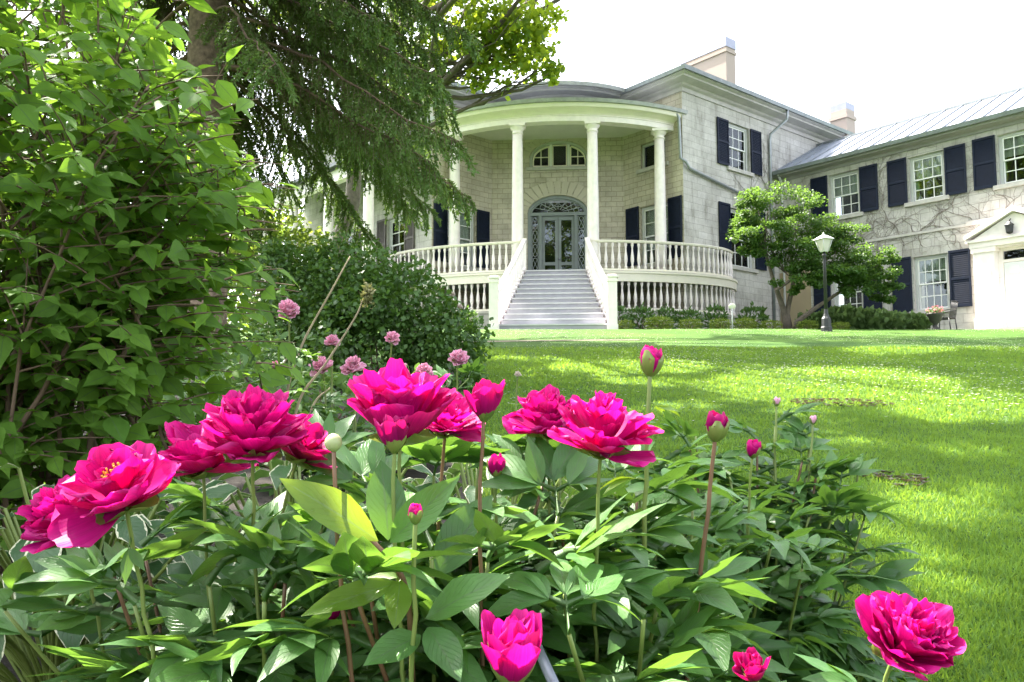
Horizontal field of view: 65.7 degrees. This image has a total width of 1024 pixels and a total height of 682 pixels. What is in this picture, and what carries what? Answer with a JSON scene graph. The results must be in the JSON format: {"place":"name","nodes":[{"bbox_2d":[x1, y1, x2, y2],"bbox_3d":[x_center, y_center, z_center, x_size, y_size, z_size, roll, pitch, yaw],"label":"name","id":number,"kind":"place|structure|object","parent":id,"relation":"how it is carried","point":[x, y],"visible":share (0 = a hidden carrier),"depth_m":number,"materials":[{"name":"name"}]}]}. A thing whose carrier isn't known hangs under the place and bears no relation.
{"place":"outdoors","nodes":[
{"label":"outdoors","id":0,"kind":"place"},
{"bbox_2d":[450,292,463,387],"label":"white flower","id":1,"kind":"object","parent":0,"point":[453,294],"visible":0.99,"depth_m":8.07,"materials":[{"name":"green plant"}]},
{"bbox_2d":[457,304,462,388],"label":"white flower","id":2,"kind":"object","parent":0,"point":[460,306],"visible":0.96,"depth_m":8.06,"materials":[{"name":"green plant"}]},
{"bbox_2d":[481,608,542,681],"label":"peony flower","id":3,"kind":"object","parent":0,"point":[511,645],"visible":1,"depth_m":0.82,"materials":[{"name":"pink plant"}]},
{"bbox_2d":[1,0,1023,322],"label":"sky","id":4,"kind":"structure","parent":0,"point":[892,60],"materials":[{"name":"white"}]},
{"bbox_2d":[462,339,638,341],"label":"gravel path","id":5,"kind":"structure","parent":0,"point":[563,340],"depth_m":16.35,"materials":[{"name":"beige gravel"}]},
{"bbox_2d":[161,329,1023,681],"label":"lawn","id":6,"kind":"structure","parent":0,"point":[745,337],"depth_m":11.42,"materials":[{"name":"green plant"}]},
{"bbox_2d":[0,365,471,681],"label":"garden bed","id":7,"kind":"object","parent":6,"relation":"on","point":[263,498],"visible":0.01,"depth_m":3.95,"materials":[{"name":"soil"}]},
{"bbox_2d":[15,475,164,652],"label":"peony flower","id":8,"kind":"object","parent":7,"relation":"on","point":[37,513],"visible":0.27,"depth_m":1.13,"materials":[{"name":"pink plant"}]},
{"bbox_2d":[47,440,180,664],"bbox_3d":[-0.475,0.522,0.934,0.138,0.800,0.139,-2,-5,27],"label":"peony flower","id":9,"kind":"object","parent":7,"relation":"on","point":[105,487],"visible":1,"depth_m":0.95,"materials":[{"name":"pink plant"}]},
{"bbox_2d":[0,463,255,681],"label":"hosta","id":10,"kind":"object","parent":7,"relation":"on","point":[20,652],"visible":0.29,"depth_m":1.57,"materials":[{"name":"green plant"}]},
{"bbox_2d":[0,0,305,604],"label":"leafy shrub","id":11,"kind":"object","parent":7,"relation":"on","point":[92,305],"visible":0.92,"depth_m":2.29,"materials":[{"name":"green plant"}]},
{"bbox_2d":[0,478,384,681],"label":"peony clump","id":12,"kind":"object","parent":7,"relation":"on","point":[189,643],"visible":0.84,"depth_m":1.08,"materials":[{"name":"green plant"}]},
{"bbox_2d":[158,420,278,628],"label":"peony flower","id":13,"kind":"object","parent":7,"relation":"on","point":[196,462],"visible":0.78,"depth_m":1.17,"materials":[{"name":"pink plant"}]},
{"bbox_2d":[152,307,303,449],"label":"perennial clump","id":14,"kind":"object","parent":7,"relation":"on","point":[236,357],"visible":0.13,"depth_m":4.90,"materials":[{"name":"green plant"}]},
{"bbox_2d":[193,384,336,651],"bbox_3d":[-0.338,0.487,1.119,0.236,0.851,0.149,3,-5,-34],"label":"peony flower","id":15,"kind":"object","parent":7,"relation":"on","point":[251,424],"visible":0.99,"depth_m":1.11,"materials":[{"name":"pink plant"}]},
{"bbox_2d":[124,441,438,634],"bbox_3d":[-0.526,0.541,1.917,0.899,0.597,0.871,0,-5,0],"label":"hosta","id":16,"kind":"object","parent":7,"relation":"on","point":[278,469],"visible":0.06,"depth_m":1.81,"materials":[{"name":"green plant"}]},
{"bbox_2d":[277,299,311,401],"bbox_3d":[-1.115,0.267,4.031,0.118,0.962,0.209,-2,-5,24],"label":"pink peony","id":17,"kind":"object","parent":7,"relation":"on","point":[289,308],"visible":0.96,"depth_m":4.01,"materials":[{"name":"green plant"}]},
{"bbox_2d":[268,420,331,602],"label":"peony flower","id":18,"kind":"object","parent":7,"relation":"on","point":[310,447],"visible":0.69,"depth_m":1.24,"materials":[{"name":"pink plant"}]},
{"bbox_2d":[227,256,374,497],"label":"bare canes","id":19,"kind":"object","parent":7,"relation":"on","point":[366,295],"visible":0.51,"depth_m":3.65,"materials":[{"name":"green plant"}]},
{"bbox_2d":[308,356,347,474],"bbox_3d":[-0.906,0.413,3.919,0.117,0.677,0.222,-3,-5,32],"label":"pink peony","id":20,"kind":"object","parent":7,"relation":"on","point":[318,365],"visible":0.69,"depth_m":3.89,"materials":[{"name":"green plant"}]},
{"bbox_2d":[328,611,340,674],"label":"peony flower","id":21,"kind":"object","parent":7,"relation":"on","point":[335,615],"visible":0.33,"depth_m":1.01,"materials":[{"name":"green plant"}]},
{"bbox_2d":[324,334,350,418],"bbox_3d":[-0.903,0.353,4.123,0.081,0.772,0.196,-3,-5,30],"label":"pink peony","id":22,"kind":"object","parent":7,"relation":"on","point":[331,340],"visible":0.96,"depth_m":4.12,"materials":[{"name":"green plant"}]},
{"bbox_2d":[234,355,464,450],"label":"perennial clump","id":23,"kind":"object","parent":7,"relation":"on","point":[338,379],"visible":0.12,"depth_m":4.69,"materials":[{"name":"green plant"}]},
{"bbox_2d":[340,355,366,451],"bbox_3d":[-0.746,0.409,3.899,0.207,0.681,0.108,4,-6,-40],"label":"pink peony","id":24,"kind":"object","parent":7,"relation":"on","point":[353,365],"visible":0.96,"depth_m":3.88,"materials":[{"name":"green plant"}]},
{"bbox_2d":[246,356,486,495],"bbox_3d":[-0.818,0.444,3.964,1.114,0.772,1.267,-1,-5,16],"label":"plant","id":25,"kind":"object","parent":7,"relation":"on","point":[440,372],"visible":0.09,"depth_m":4.02,"materials":[{"name":"green plant"}]},
{"bbox_2d":[241,229,495,391],"bbox_3d":[-1.676,-0.194,8.514,3.093,2.111,1.960,-3,-6,37],"label":"dense shrub","id":26,"kind":"object","parent":7,"relation":"on","point":[414,346],"visible":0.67,"depth_m":8.19,"materials":[{"name":"green plant"}]},
{"bbox_2d":[315,358,457,677],"bbox_3d":[-0.176,0.470,1.040,0.204,0.893,0.142,-3,-5,32],"label":"peony flower","id":27,"kind":"object","parent":7,"relation":"on","point":[394,387],"visible":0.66,"depth_m":1.02,"materials":[{"name":"pink plant"}]},
{"bbox_2d":[373,414,409,681],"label":"peony flower","id":28,"kind":"object","parent":7,"relation":"on","point":[392,432],"visible":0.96,"depth_m":0.97,"materials":[{"name":"pink plant"}]},
{"bbox_2d":[280,433,509,681],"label":"peony flower","id":29,"kind":"object","parent":7,"relation":"on","point":[336,510],"visible":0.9,"depth_m":0.94,"materials":[{"name":"green plant"}]},
{"bbox_2d":[234,567,558,681],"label":"plant support","id":30,"kind":"object","parent":7,"relation":"on","point":[546,668],"visible":0.13,"depth_m":0.90,"materials":[{"name":"metal"}]},
{"bbox_2d":[384,331,410,449],"bbox_3d":[-0.612,0.340,4.228,0.093,0.784,0.185,-3,-5,29],"label":"pink peony","id":31,"kind":"object","parent":7,"relation":"on","point":[392,337],"visible":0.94,"depth_m":4.20,"materials":[{"name":"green plant"}]},
{"bbox_2d":[408,503,422,681],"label":"peony flower","id":32,"kind":"object","parent":7,"relation":"on","point":[415,512],"visible":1,"depth_m":0.90,"materials":[{"name":"green plant"}]},
{"bbox_2d":[415,363,433,374],"bbox_3d":[-0.439,0.422,4.208,0.091,0.614,0.188,-4,-6,38],"label":"pink peony","id":33,"kind":"object","parent":7,"relation":"on","point":[424,367],"visible":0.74,"depth_m":4.18,"materials":[{"name":"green plant"}]},
{"bbox_2d":[215,409,643,681],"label":"peony clump","id":34,"kind":"object","parent":7,"relation":"on","point":[534,462],"visible":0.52,"depth_m":1.12,"materials":[{"name":"green plant"}]},
{"bbox_2d":[425,391,485,535],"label":"peony flower","id":35,"kind":"object","parent":7,"relation":"on","point":[458,418],"visible":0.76,"depth_m":1.21,"materials":[{"name":"pink plant"}]},
{"bbox_2d":[448,349,473,391],"bbox_3d":[-0.243,0.387,4.100,0.199,0.692,0.104,4,-6,-43],"label":"pink peony","id":36,"kind":"object","parent":7,"relation":"on","point":[458,357],"visible":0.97,"depth_m":4.10,"materials":[{"name":"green plant"}]},
{"bbox_2d":[464,378,504,668],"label":"peony flower","id":37,"kind":"object","parent":7,"relation":"on","point":[484,398],"visible":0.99,"depth_m":1.03,"materials":[{"name":"pink plant"}]},
{"bbox_2d":[366,436,641,634],"bbox_3d":[-0.060,0.531,2.008,0.825,0.604,0.765,2,-5,-23],"label":"hosta","id":38,"kind":"object","parent":7,"relation":"on","point":[453,471],"visible":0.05,"depth_m":2.05,"materials":[{"name":"green plant"}]},
{"bbox_2d":[486,453,552,597],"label":"peony flower","id":39,"kind":"object","parent":7,"relation":"on","point":[495,463],"visible":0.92,"depth_m":1.28,"materials":[{"name":"pink plant"}]},
{"bbox_2d":[502,384,605,547],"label":"peony flower","id":40,"kind":"object","parent":7,"relation":"on","point":[539,415],"visible":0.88,"depth_m":1.33,"materials":[{"name":"pink plant"}]},
{"bbox_2d":[547,390,663,661],"bbox_3d":[0.134,0.492,1.094,0.173,0.847,0.205,0,-5,0],"label":"peony flower","id":41,"kind":"object","parent":7,"relation":"on","point":[602,425],"visible":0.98,"depth_m":1.07,"materials":[{"name":"pink plant"}]},
{"bbox_2d":[460,441,799,681],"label":"peony clump","id":42,"kind":"object","parent":7,"relation":"on","point":[674,627],"visible":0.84,"depth_m":1.10,"materials":[{"name":"green plant"}]},
{"bbox_2d":[600,345,679,607],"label":"peony flower","id":43,"kind":"object","parent":7,"relation":"on","point":[651,359],"visible":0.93,"depth_m":1.24,"materials":[{"name":"green plant"}]},
{"bbox_2d":[684,410,729,680],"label":"peony flower","id":44,"kind":"object","parent":7,"relation":"on","point":[717,424],"visible":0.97,"depth_m":1.23,"materials":[{"name":"green plant"}]},
{"bbox_2d":[697,439,760,617],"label":"peony flower","id":45,"kind":"object","parent":7,"relation":"on","point":[753,448],"visible":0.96,"depth_m":1.68,"materials":[{"name":"green plant"}]},
{"bbox_2d":[732,647,786,681],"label":"peony flower","id":46,"kind":"object","parent":7,"relation":"on","point":[748,666],"visible":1,"depth_m":0.86,"materials":[{"name":"pink plant"}]},
{"bbox_2d":[624,402,928,681],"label":"peony clump","id":47,"kind":"object","parent":7,"relation":"on","point":[782,537],"visible":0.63,"depth_m":1.82,"materials":[{"name":"green plant"}]},
{"bbox_2d":[659,574,923,681],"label":"daylily","id":48,"kind":"object","parent":7,"relation":"on","point":[770,679],"visible":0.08,"depth_m":1.52,"materials":[{"name":"green plant"}]},
{"bbox_2d":[728,618,876,677],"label":"daylily","id":49,"kind":"object","parent":7,"relation":"on","point":[801,626],"visible":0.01,"depth_m":1.74,"materials":[{"name":"green plant"}]},
{"bbox_2d":[794,590,966,681],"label":"peony flower","id":50,"kind":"object","parent":7,"relation":"on","point":[908,635],"visible":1,"depth_m":0.88,"materials":[{"name":"pink plant"}]},
{"bbox_2d":[0,0,483,359],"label":"spruce tree","id":51,"kind":"object","parent":6,"relation":"on","point":[301,100],"visible":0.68,"depth_m":10.27,"materials":[{"name":"green plant"}]},
{"bbox_2d":[228,205,303,294],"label":"broadleaf tree","id":52,"kind":"object","parent":6,"relation":"on","point":[287,225],"visible":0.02,"depth_m":41.87,"materials":[{"name":"green plant"}]},
{"bbox_2d":[227,204,338,351],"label":"yellow green bush","id":53,"kind":"object","parent":6,"relation":"on","point":[302,233],"visible":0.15,"depth_m":12.77,"materials":[{"name":"green plant"}]},
{"bbox_2d":[169,0,569,288],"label":"maple tree","id":54,"kind":"object","parent":6,"relation":"on","point":[508,23],"visible":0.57,"depth_m":17.69,"materials":[{"name":"green plant"}]},
{"bbox_2d":[456,305,480,328],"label":"leafy plant","id":55,"kind":"object","parent":6,"relation":"on","point":[472,313],"visible":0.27,"depth_m":24.31,"materials":[{"name":"green plant"}]},
{"bbox_2d":[514,371,521,410],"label":"white flower","id":56,"kind":"object","parent":6,"relation":"on","point":[517,373],"visible":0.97,"depth_m":4.61,"materials":[{"name":"green plant"}]},
{"bbox_2d":[248,36,853,328],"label":"stone house","id":57,"kind":"structure","parent":6,"relation":"on","point":[594,202],"depth_m":29.39,"materials":[{"name":"stone"}]},
{"bbox_2d":[349,231,355,264],"bbox_3d":[-6.712,-3.549,33.205,0.105,2.050,1.200,4,-6,-42],"label":"window","id":58,"kind":"structure","parent":57,"relation":"in","point":[350,238],"depth_m":33.28,"materials":[{"name":"white paint"}]},
{"bbox_2d":[389,217,403,264],"bbox_3d":[-4.356,-3.754,30.625,0.105,2.050,1.200,4,-6,-42],"label":"window","id":59,"kind":"structure","parent":57,"relation":"in","point":[396,240],"depth_m":30.76,"materials":[{"name":"white paint"}]},
{"bbox_2d":[446,207,478,270],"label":"window","id":60,"kind":"structure","parent":57,"relation":"in","point":[466,234],"depth_m":30.19,"materials":[{"name":"white paint"}]},
{"bbox_2d":[542,216,557,269],"bbox_3d":[1.473,-3.487,30.703,0.620,2.710,0.050,0,-5,5],"label":"door","id":61,"kind":"structure","parent":57,"relation":"in","point":[545,218],"depth_m":30.71,"materials":[{"name":"grey paint"}]},
{"bbox_2d":[526,141,586,170],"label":"window","id":62,"kind":"structure","parent":57,"relation":"in","point":[566,155],"depth_m":30.98,"materials":[{"name":"white paint"}]},
{"bbox_2d":[558,216,574,269],"bbox_3d":[2.107,-3.493,30.630,0.622,2.710,0.144,0,-5,0],"label":"door","id":63,"kind":"structure","parent":57,"relation":"in","point":[560,218],"depth_m":30.66,"materials":[{"name":"grey paint"}]},
{"bbox_2d":[636,140,668,173],"bbox_3d":[5.268,-6.886,29.467,0.300,1.090,1.520,4,-6,-38],"label":"window","id":64,"kind":"structure","parent":57,"relation":"in","point":[648,149],"depth_m":29.76,"materials":[{"name":"white paint"}]},
{"bbox_2d":[636,202,668,268],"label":"window","id":65,"kind":"structure","parent":57,"relation":"in","point":[648,213],"depth_m":29.65,"materials":[{"name":"white paint"}]},
{"bbox_2d":[726,123,754,176],"bbox_3d":[8.697,-7.364,30.514,1.640,1.910,0.305,4,-6,-38],"label":"window","id":66,"kind":"structure","parent":57,"relation":"in","point":[737,135],"depth_m":30.68,"materials":[{"name":"white paint"}]},
{"bbox_2d":[731,209,758,273],"bbox_3d":[8.744,-3.828,30.270,1.760,2.360,0.305,4,-6,-38],"label":"window","id":67,"kind":"structure","parent":57,"relation":"in","point":[743,263],"depth_m":30.32,"materials":[{"name":"white paint"}]},
{"bbox_2d":[617,300,632,328],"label":"leafy plant","id":68,"kind":"object","parent":6,"relation":"on","point":[622,309],"visible":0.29,"depth_m":24.61,"materials":[{"name":"green plant"}]},
{"bbox_2d":[617,319,634,328],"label":"box bush","id":69,"kind":"object","parent":6,"relation":"on","point":[625,324],"visible":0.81,"depth_m":23.59,"materials":[{"name":"green plant"}]},
{"bbox_2d":[624,302,656,328],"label":"leafy plant","id":70,"kind":"object","parent":6,"relation":"on","point":[642,309],"visible":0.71,"depth_m":25.11,"materials":[{"name":"green plant"}]},
{"bbox_2d":[643,315,674,328],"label":"box bush","id":71,"kind":"object","parent":6,"relation":"on","point":[663,323],"visible":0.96,"depth_m":23.67,"materials":[{"name":"green plant"}]},
{"bbox_2d":[654,303,678,328],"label":"leafy plant","id":72,"kind":"object","parent":6,"relation":"on","point":[661,311],"visible":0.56,"depth_m":25.28,"materials":[{"name":"green plant"}]},
{"bbox_2d":[674,305,705,328],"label":"leafy plant","id":73,"kind":"object","parent":6,"relation":"on","point":[692,313],"visible":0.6,"depth_m":25.34,"materials":[{"name":"green plant"}]},
{"bbox_2d":[677,317,702,328],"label":"box bush","id":74,"kind":"object","parent":6,"relation":"on","point":[688,324],"visible":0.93,"depth_m":23.80,"materials":[{"name":"green plant"}]},
{"bbox_2d":[701,301,728,328],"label":"leafy plant","id":75,"kind":"object","parent":6,"relation":"on","point":[716,309],"visible":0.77,"depth_m":25.55,"materials":[{"name":"green plant"}]},
{"bbox_2d":[709,317,734,328],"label":"box bush","id":76,"kind":"object","parent":6,"relation":"on","point":[727,323],"visible":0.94,"depth_m":23.90,"materials":[{"name":"green plant"}]},
{"bbox_2d":[728,304,735,327],"bbox_3d":[6.422,-0.693,23.108,0.220,0.791,0.107,0,-5,0],"label":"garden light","id":77,"kind":"object","parent":6,"relation":"on","point":[731,306],"visible":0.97,"depth_m":23.12,"materials":[{"name":"white paint"}]},
{"bbox_2d":[731,317,759,328],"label":"box bush","id":78,"kind":"object","parent":6,"relation":"on","point":[751,321],"visible":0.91,"depth_m":23.98,"materials":[{"name":"green plant"}]},
{"bbox_2d":[734,301,770,328],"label":"leafy plant","id":79,"kind":"object","parent":6,"relation":"on","point":[762,316],"visible":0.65,"depth_m":26.20,"materials":[{"name":"green plant"}]},
{"bbox_2d":[496,328,1023,423],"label":"clover blossoms","id":80,"kind":"object","parent":6,"relation":"on","point":[811,362],"visible":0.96,"depth_m":11.08,"materials":[{"name":"plant"}]},
{"bbox_2d":[760,319,782,328],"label":"box bush","id":81,"kind":"object","parent":6,"relation":"on","point":[776,325],"visible":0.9,"depth_m":24.11,"materials":[{"name":"green plant"}]},
{"bbox_2d":[766,397,791,505],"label":"peony flower","id":82,"kind":"object","parent":6,"relation":"on","point":[780,443],"visible":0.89,"depth_m":2.02,"materials":[{"name":"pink plant"}]},
{"bbox_2d":[786,415,816,518],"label":"peony flower","id":83,"kind":"object","parent":6,"relation":"on","point":[812,420],"visible":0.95,"depth_m":2.03,"materials":[{"name":"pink plant"}]},
{"bbox_2d":[794,320,818,328],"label":"box bush","id":84,"kind":"object","parent":6,"relation":"on","point":[811,324],"visible":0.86,"depth_m":24.02,"materials":[{"name":"green plant"}]},
{"bbox_2d":[793,309,832,328],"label":"feathery shrub","id":85,"kind":"object","parent":6,"relation":"on","point":[816,316],"visible":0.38,"depth_m":25.35,"materials":[{"name":"green plant"}]},
{"bbox_2d":[725,178,905,328],"bbox_3d":[9.227,-2.589,24.297,5.284,4.780,2.469,-1,-5,8],"label":"layered tree","id":86,"kind":"object","parent":6,"relation":"on","point":[843,270],"visible":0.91,"depth_m":24.08,"materials":[{"name":"green plant"}]},
{"bbox_2d":[814,232,833,331],"bbox_3d":[8.448,-1.580,21.393,0.382,2.750,0.382,2,-5,-20],"label":"lamp post","id":87,"kind":"object","parent":6,"relation":"on","point":[823,241],"visible":0.99,"depth_m":21.35,"materials":[{"name":"black metal"}]},
{"bbox_2d":[831,321,850,328],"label":"box bush","id":88,"kind":"object","parent":6,"relation":"on","point":[842,324],"visible":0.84,"depth_m":23.62,"materials":[{"name":"green plant"}]},
{"bbox_2d":[788,398,894,406],"bbox_3d":[2.840,0.528,6.855,0.873,0.083,0.570,0,-5,0],"label":"bugle patch","id":89,"kind":"object","parent":6,"relation":"on","point":[846,399],"visible":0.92,"depth_m":6.86,"materials":[{"name":"green plant"}]},
{"bbox_2d":[821,302,865,328],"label":"feathery shrub","id":90,"kind":"object","parent":6,"relation":"on","point":[843,313],"visible":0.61,"depth_m":25.09,"materials":[{"name":"green plant"}]},
{"bbox_2d":[833,475,878,601],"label":"peony flower","id":91,"kind":"object","parent":6,"relation":"on","point":[844,555],"visible":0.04,"depth_m":2.00,"materials":[{"name":"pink plant"}]},
{"bbox_2d":[854,305,888,328],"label":"feathery shrub","id":92,"kind":"object","parent":6,"relation":"on","point":[872,317],"visible":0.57,"depth_m":25.01,"materials":[{"name":"green plant"}]},
{"bbox_2d":[876,308,911,328],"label":"feathery shrub","id":93,"kind":"object","parent":6,"relation":"on","point":[893,320],"visible":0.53,"depth_m":25.00,"materials":[{"name":"green plant"}]},
{"bbox_2d":[862,469,928,485],"bbox_3d":[1.910,0.683,3.959,0.315,0.057,0.319,-4,-6,41],"label":"bugle patch","id":94,"kind":"object","parent":6,"relation":"on","point":[917,478],"visible":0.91,"depth_m":3.96,"materials":[{"name":"green plant"}]},
{"bbox_2d":[772,87,1023,328],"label":"stone wing","id":95,"kind":"structure","parent":6,"relation":"on","point":[979,277],"depth_m":27.24,"materials":[{"name":"beige stone"}]},
{"bbox_2d":[729,141,786,238],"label":"dry creeper","id":96,"kind":"object","parent":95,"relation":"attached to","point":[762,178],"visible":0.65,"depth_m":31.42,"materials":[{"name":"brown plant"}]},
{"bbox_2d":[829,170,863,221],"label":"window","id":97,"kind":"structure","parent":95,"relation":"in","point":[845,186],"depth_m":29.95,"materials":[{"name":"white paint"}]},
{"bbox_2d":[834,266,862,307],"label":"window","id":98,"kind":"structure","parent":95,"relation":"in","point":[857,301],"depth_m":29.88,"materials":[{"name":"white paint"}]},
{"bbox_2d":[787,135,1023,312],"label":"dry creeper","id":99,"kind":"object","parent":95,"relation":"attached to","point":[893,223],"visible":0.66,"depth_m":27.77,"materials":[{"name":"brown plant"}]},
{"bbox_2d":[904,151,949,207],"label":"window","id":100,"kind":"structure","parent":95,"relation":"in","point":[928,170],"depth_m":27.61,"materials":[{"name":"white paint"}]},
{"bbox_2d":[909,253,954,313],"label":"window","id":101,"kind":"structure","parent":95,"relation":"in","point":[932,270],"depth_m":27.38,"materials":[{"name":"white paint"}]},
{"bbox_2d":[993,130,1023,189],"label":"window","id":102,"kind":"structure","parent":95,"relation":"in","point":[1011,146],"depth_m":25.55,"materials":[{"name":"white paint"}]},
{"bbox_2d":[1004,260,1023,327],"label":"door","id":103,"kind":"structure","parent":95,"relation":"in","point":[1014,271],"depth_m":25.04,"materials":[{"name":"white paint"}]},
{"bbox_2d":[898,309,932,328],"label":"feathery shrub","id":104,"kind":"object","parent":6,"relation":"on","point":[920,320],"visible":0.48,"depth_m":24.93,"materials":[{"name":"green plant"}]},
{"bbox_2d":[925,305,944,328],"bbox_3d":[13.036,-0.676,24.448,0.536,0.863,0.562,0,-5,0],"label":"flower urn","id":105,"kind":"object","parent":6,"relation":"on","point":[935,317],"visible":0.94,"depth_m":24.32,"materials":[{"name":"grey stone"}]},
{"bbox_2d":[932,300,957,328],"bbox_3d":[13.893,-0.758,25.416,0.496,1.037,0.648,4,-6,-38],"label":"garden chair","id":106,"kind":"object","parent":6,"relation":"on","point":[953,312],"visible":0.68,"depth_m":25.25,"materials":[{"name":"black metal"}]}
]}

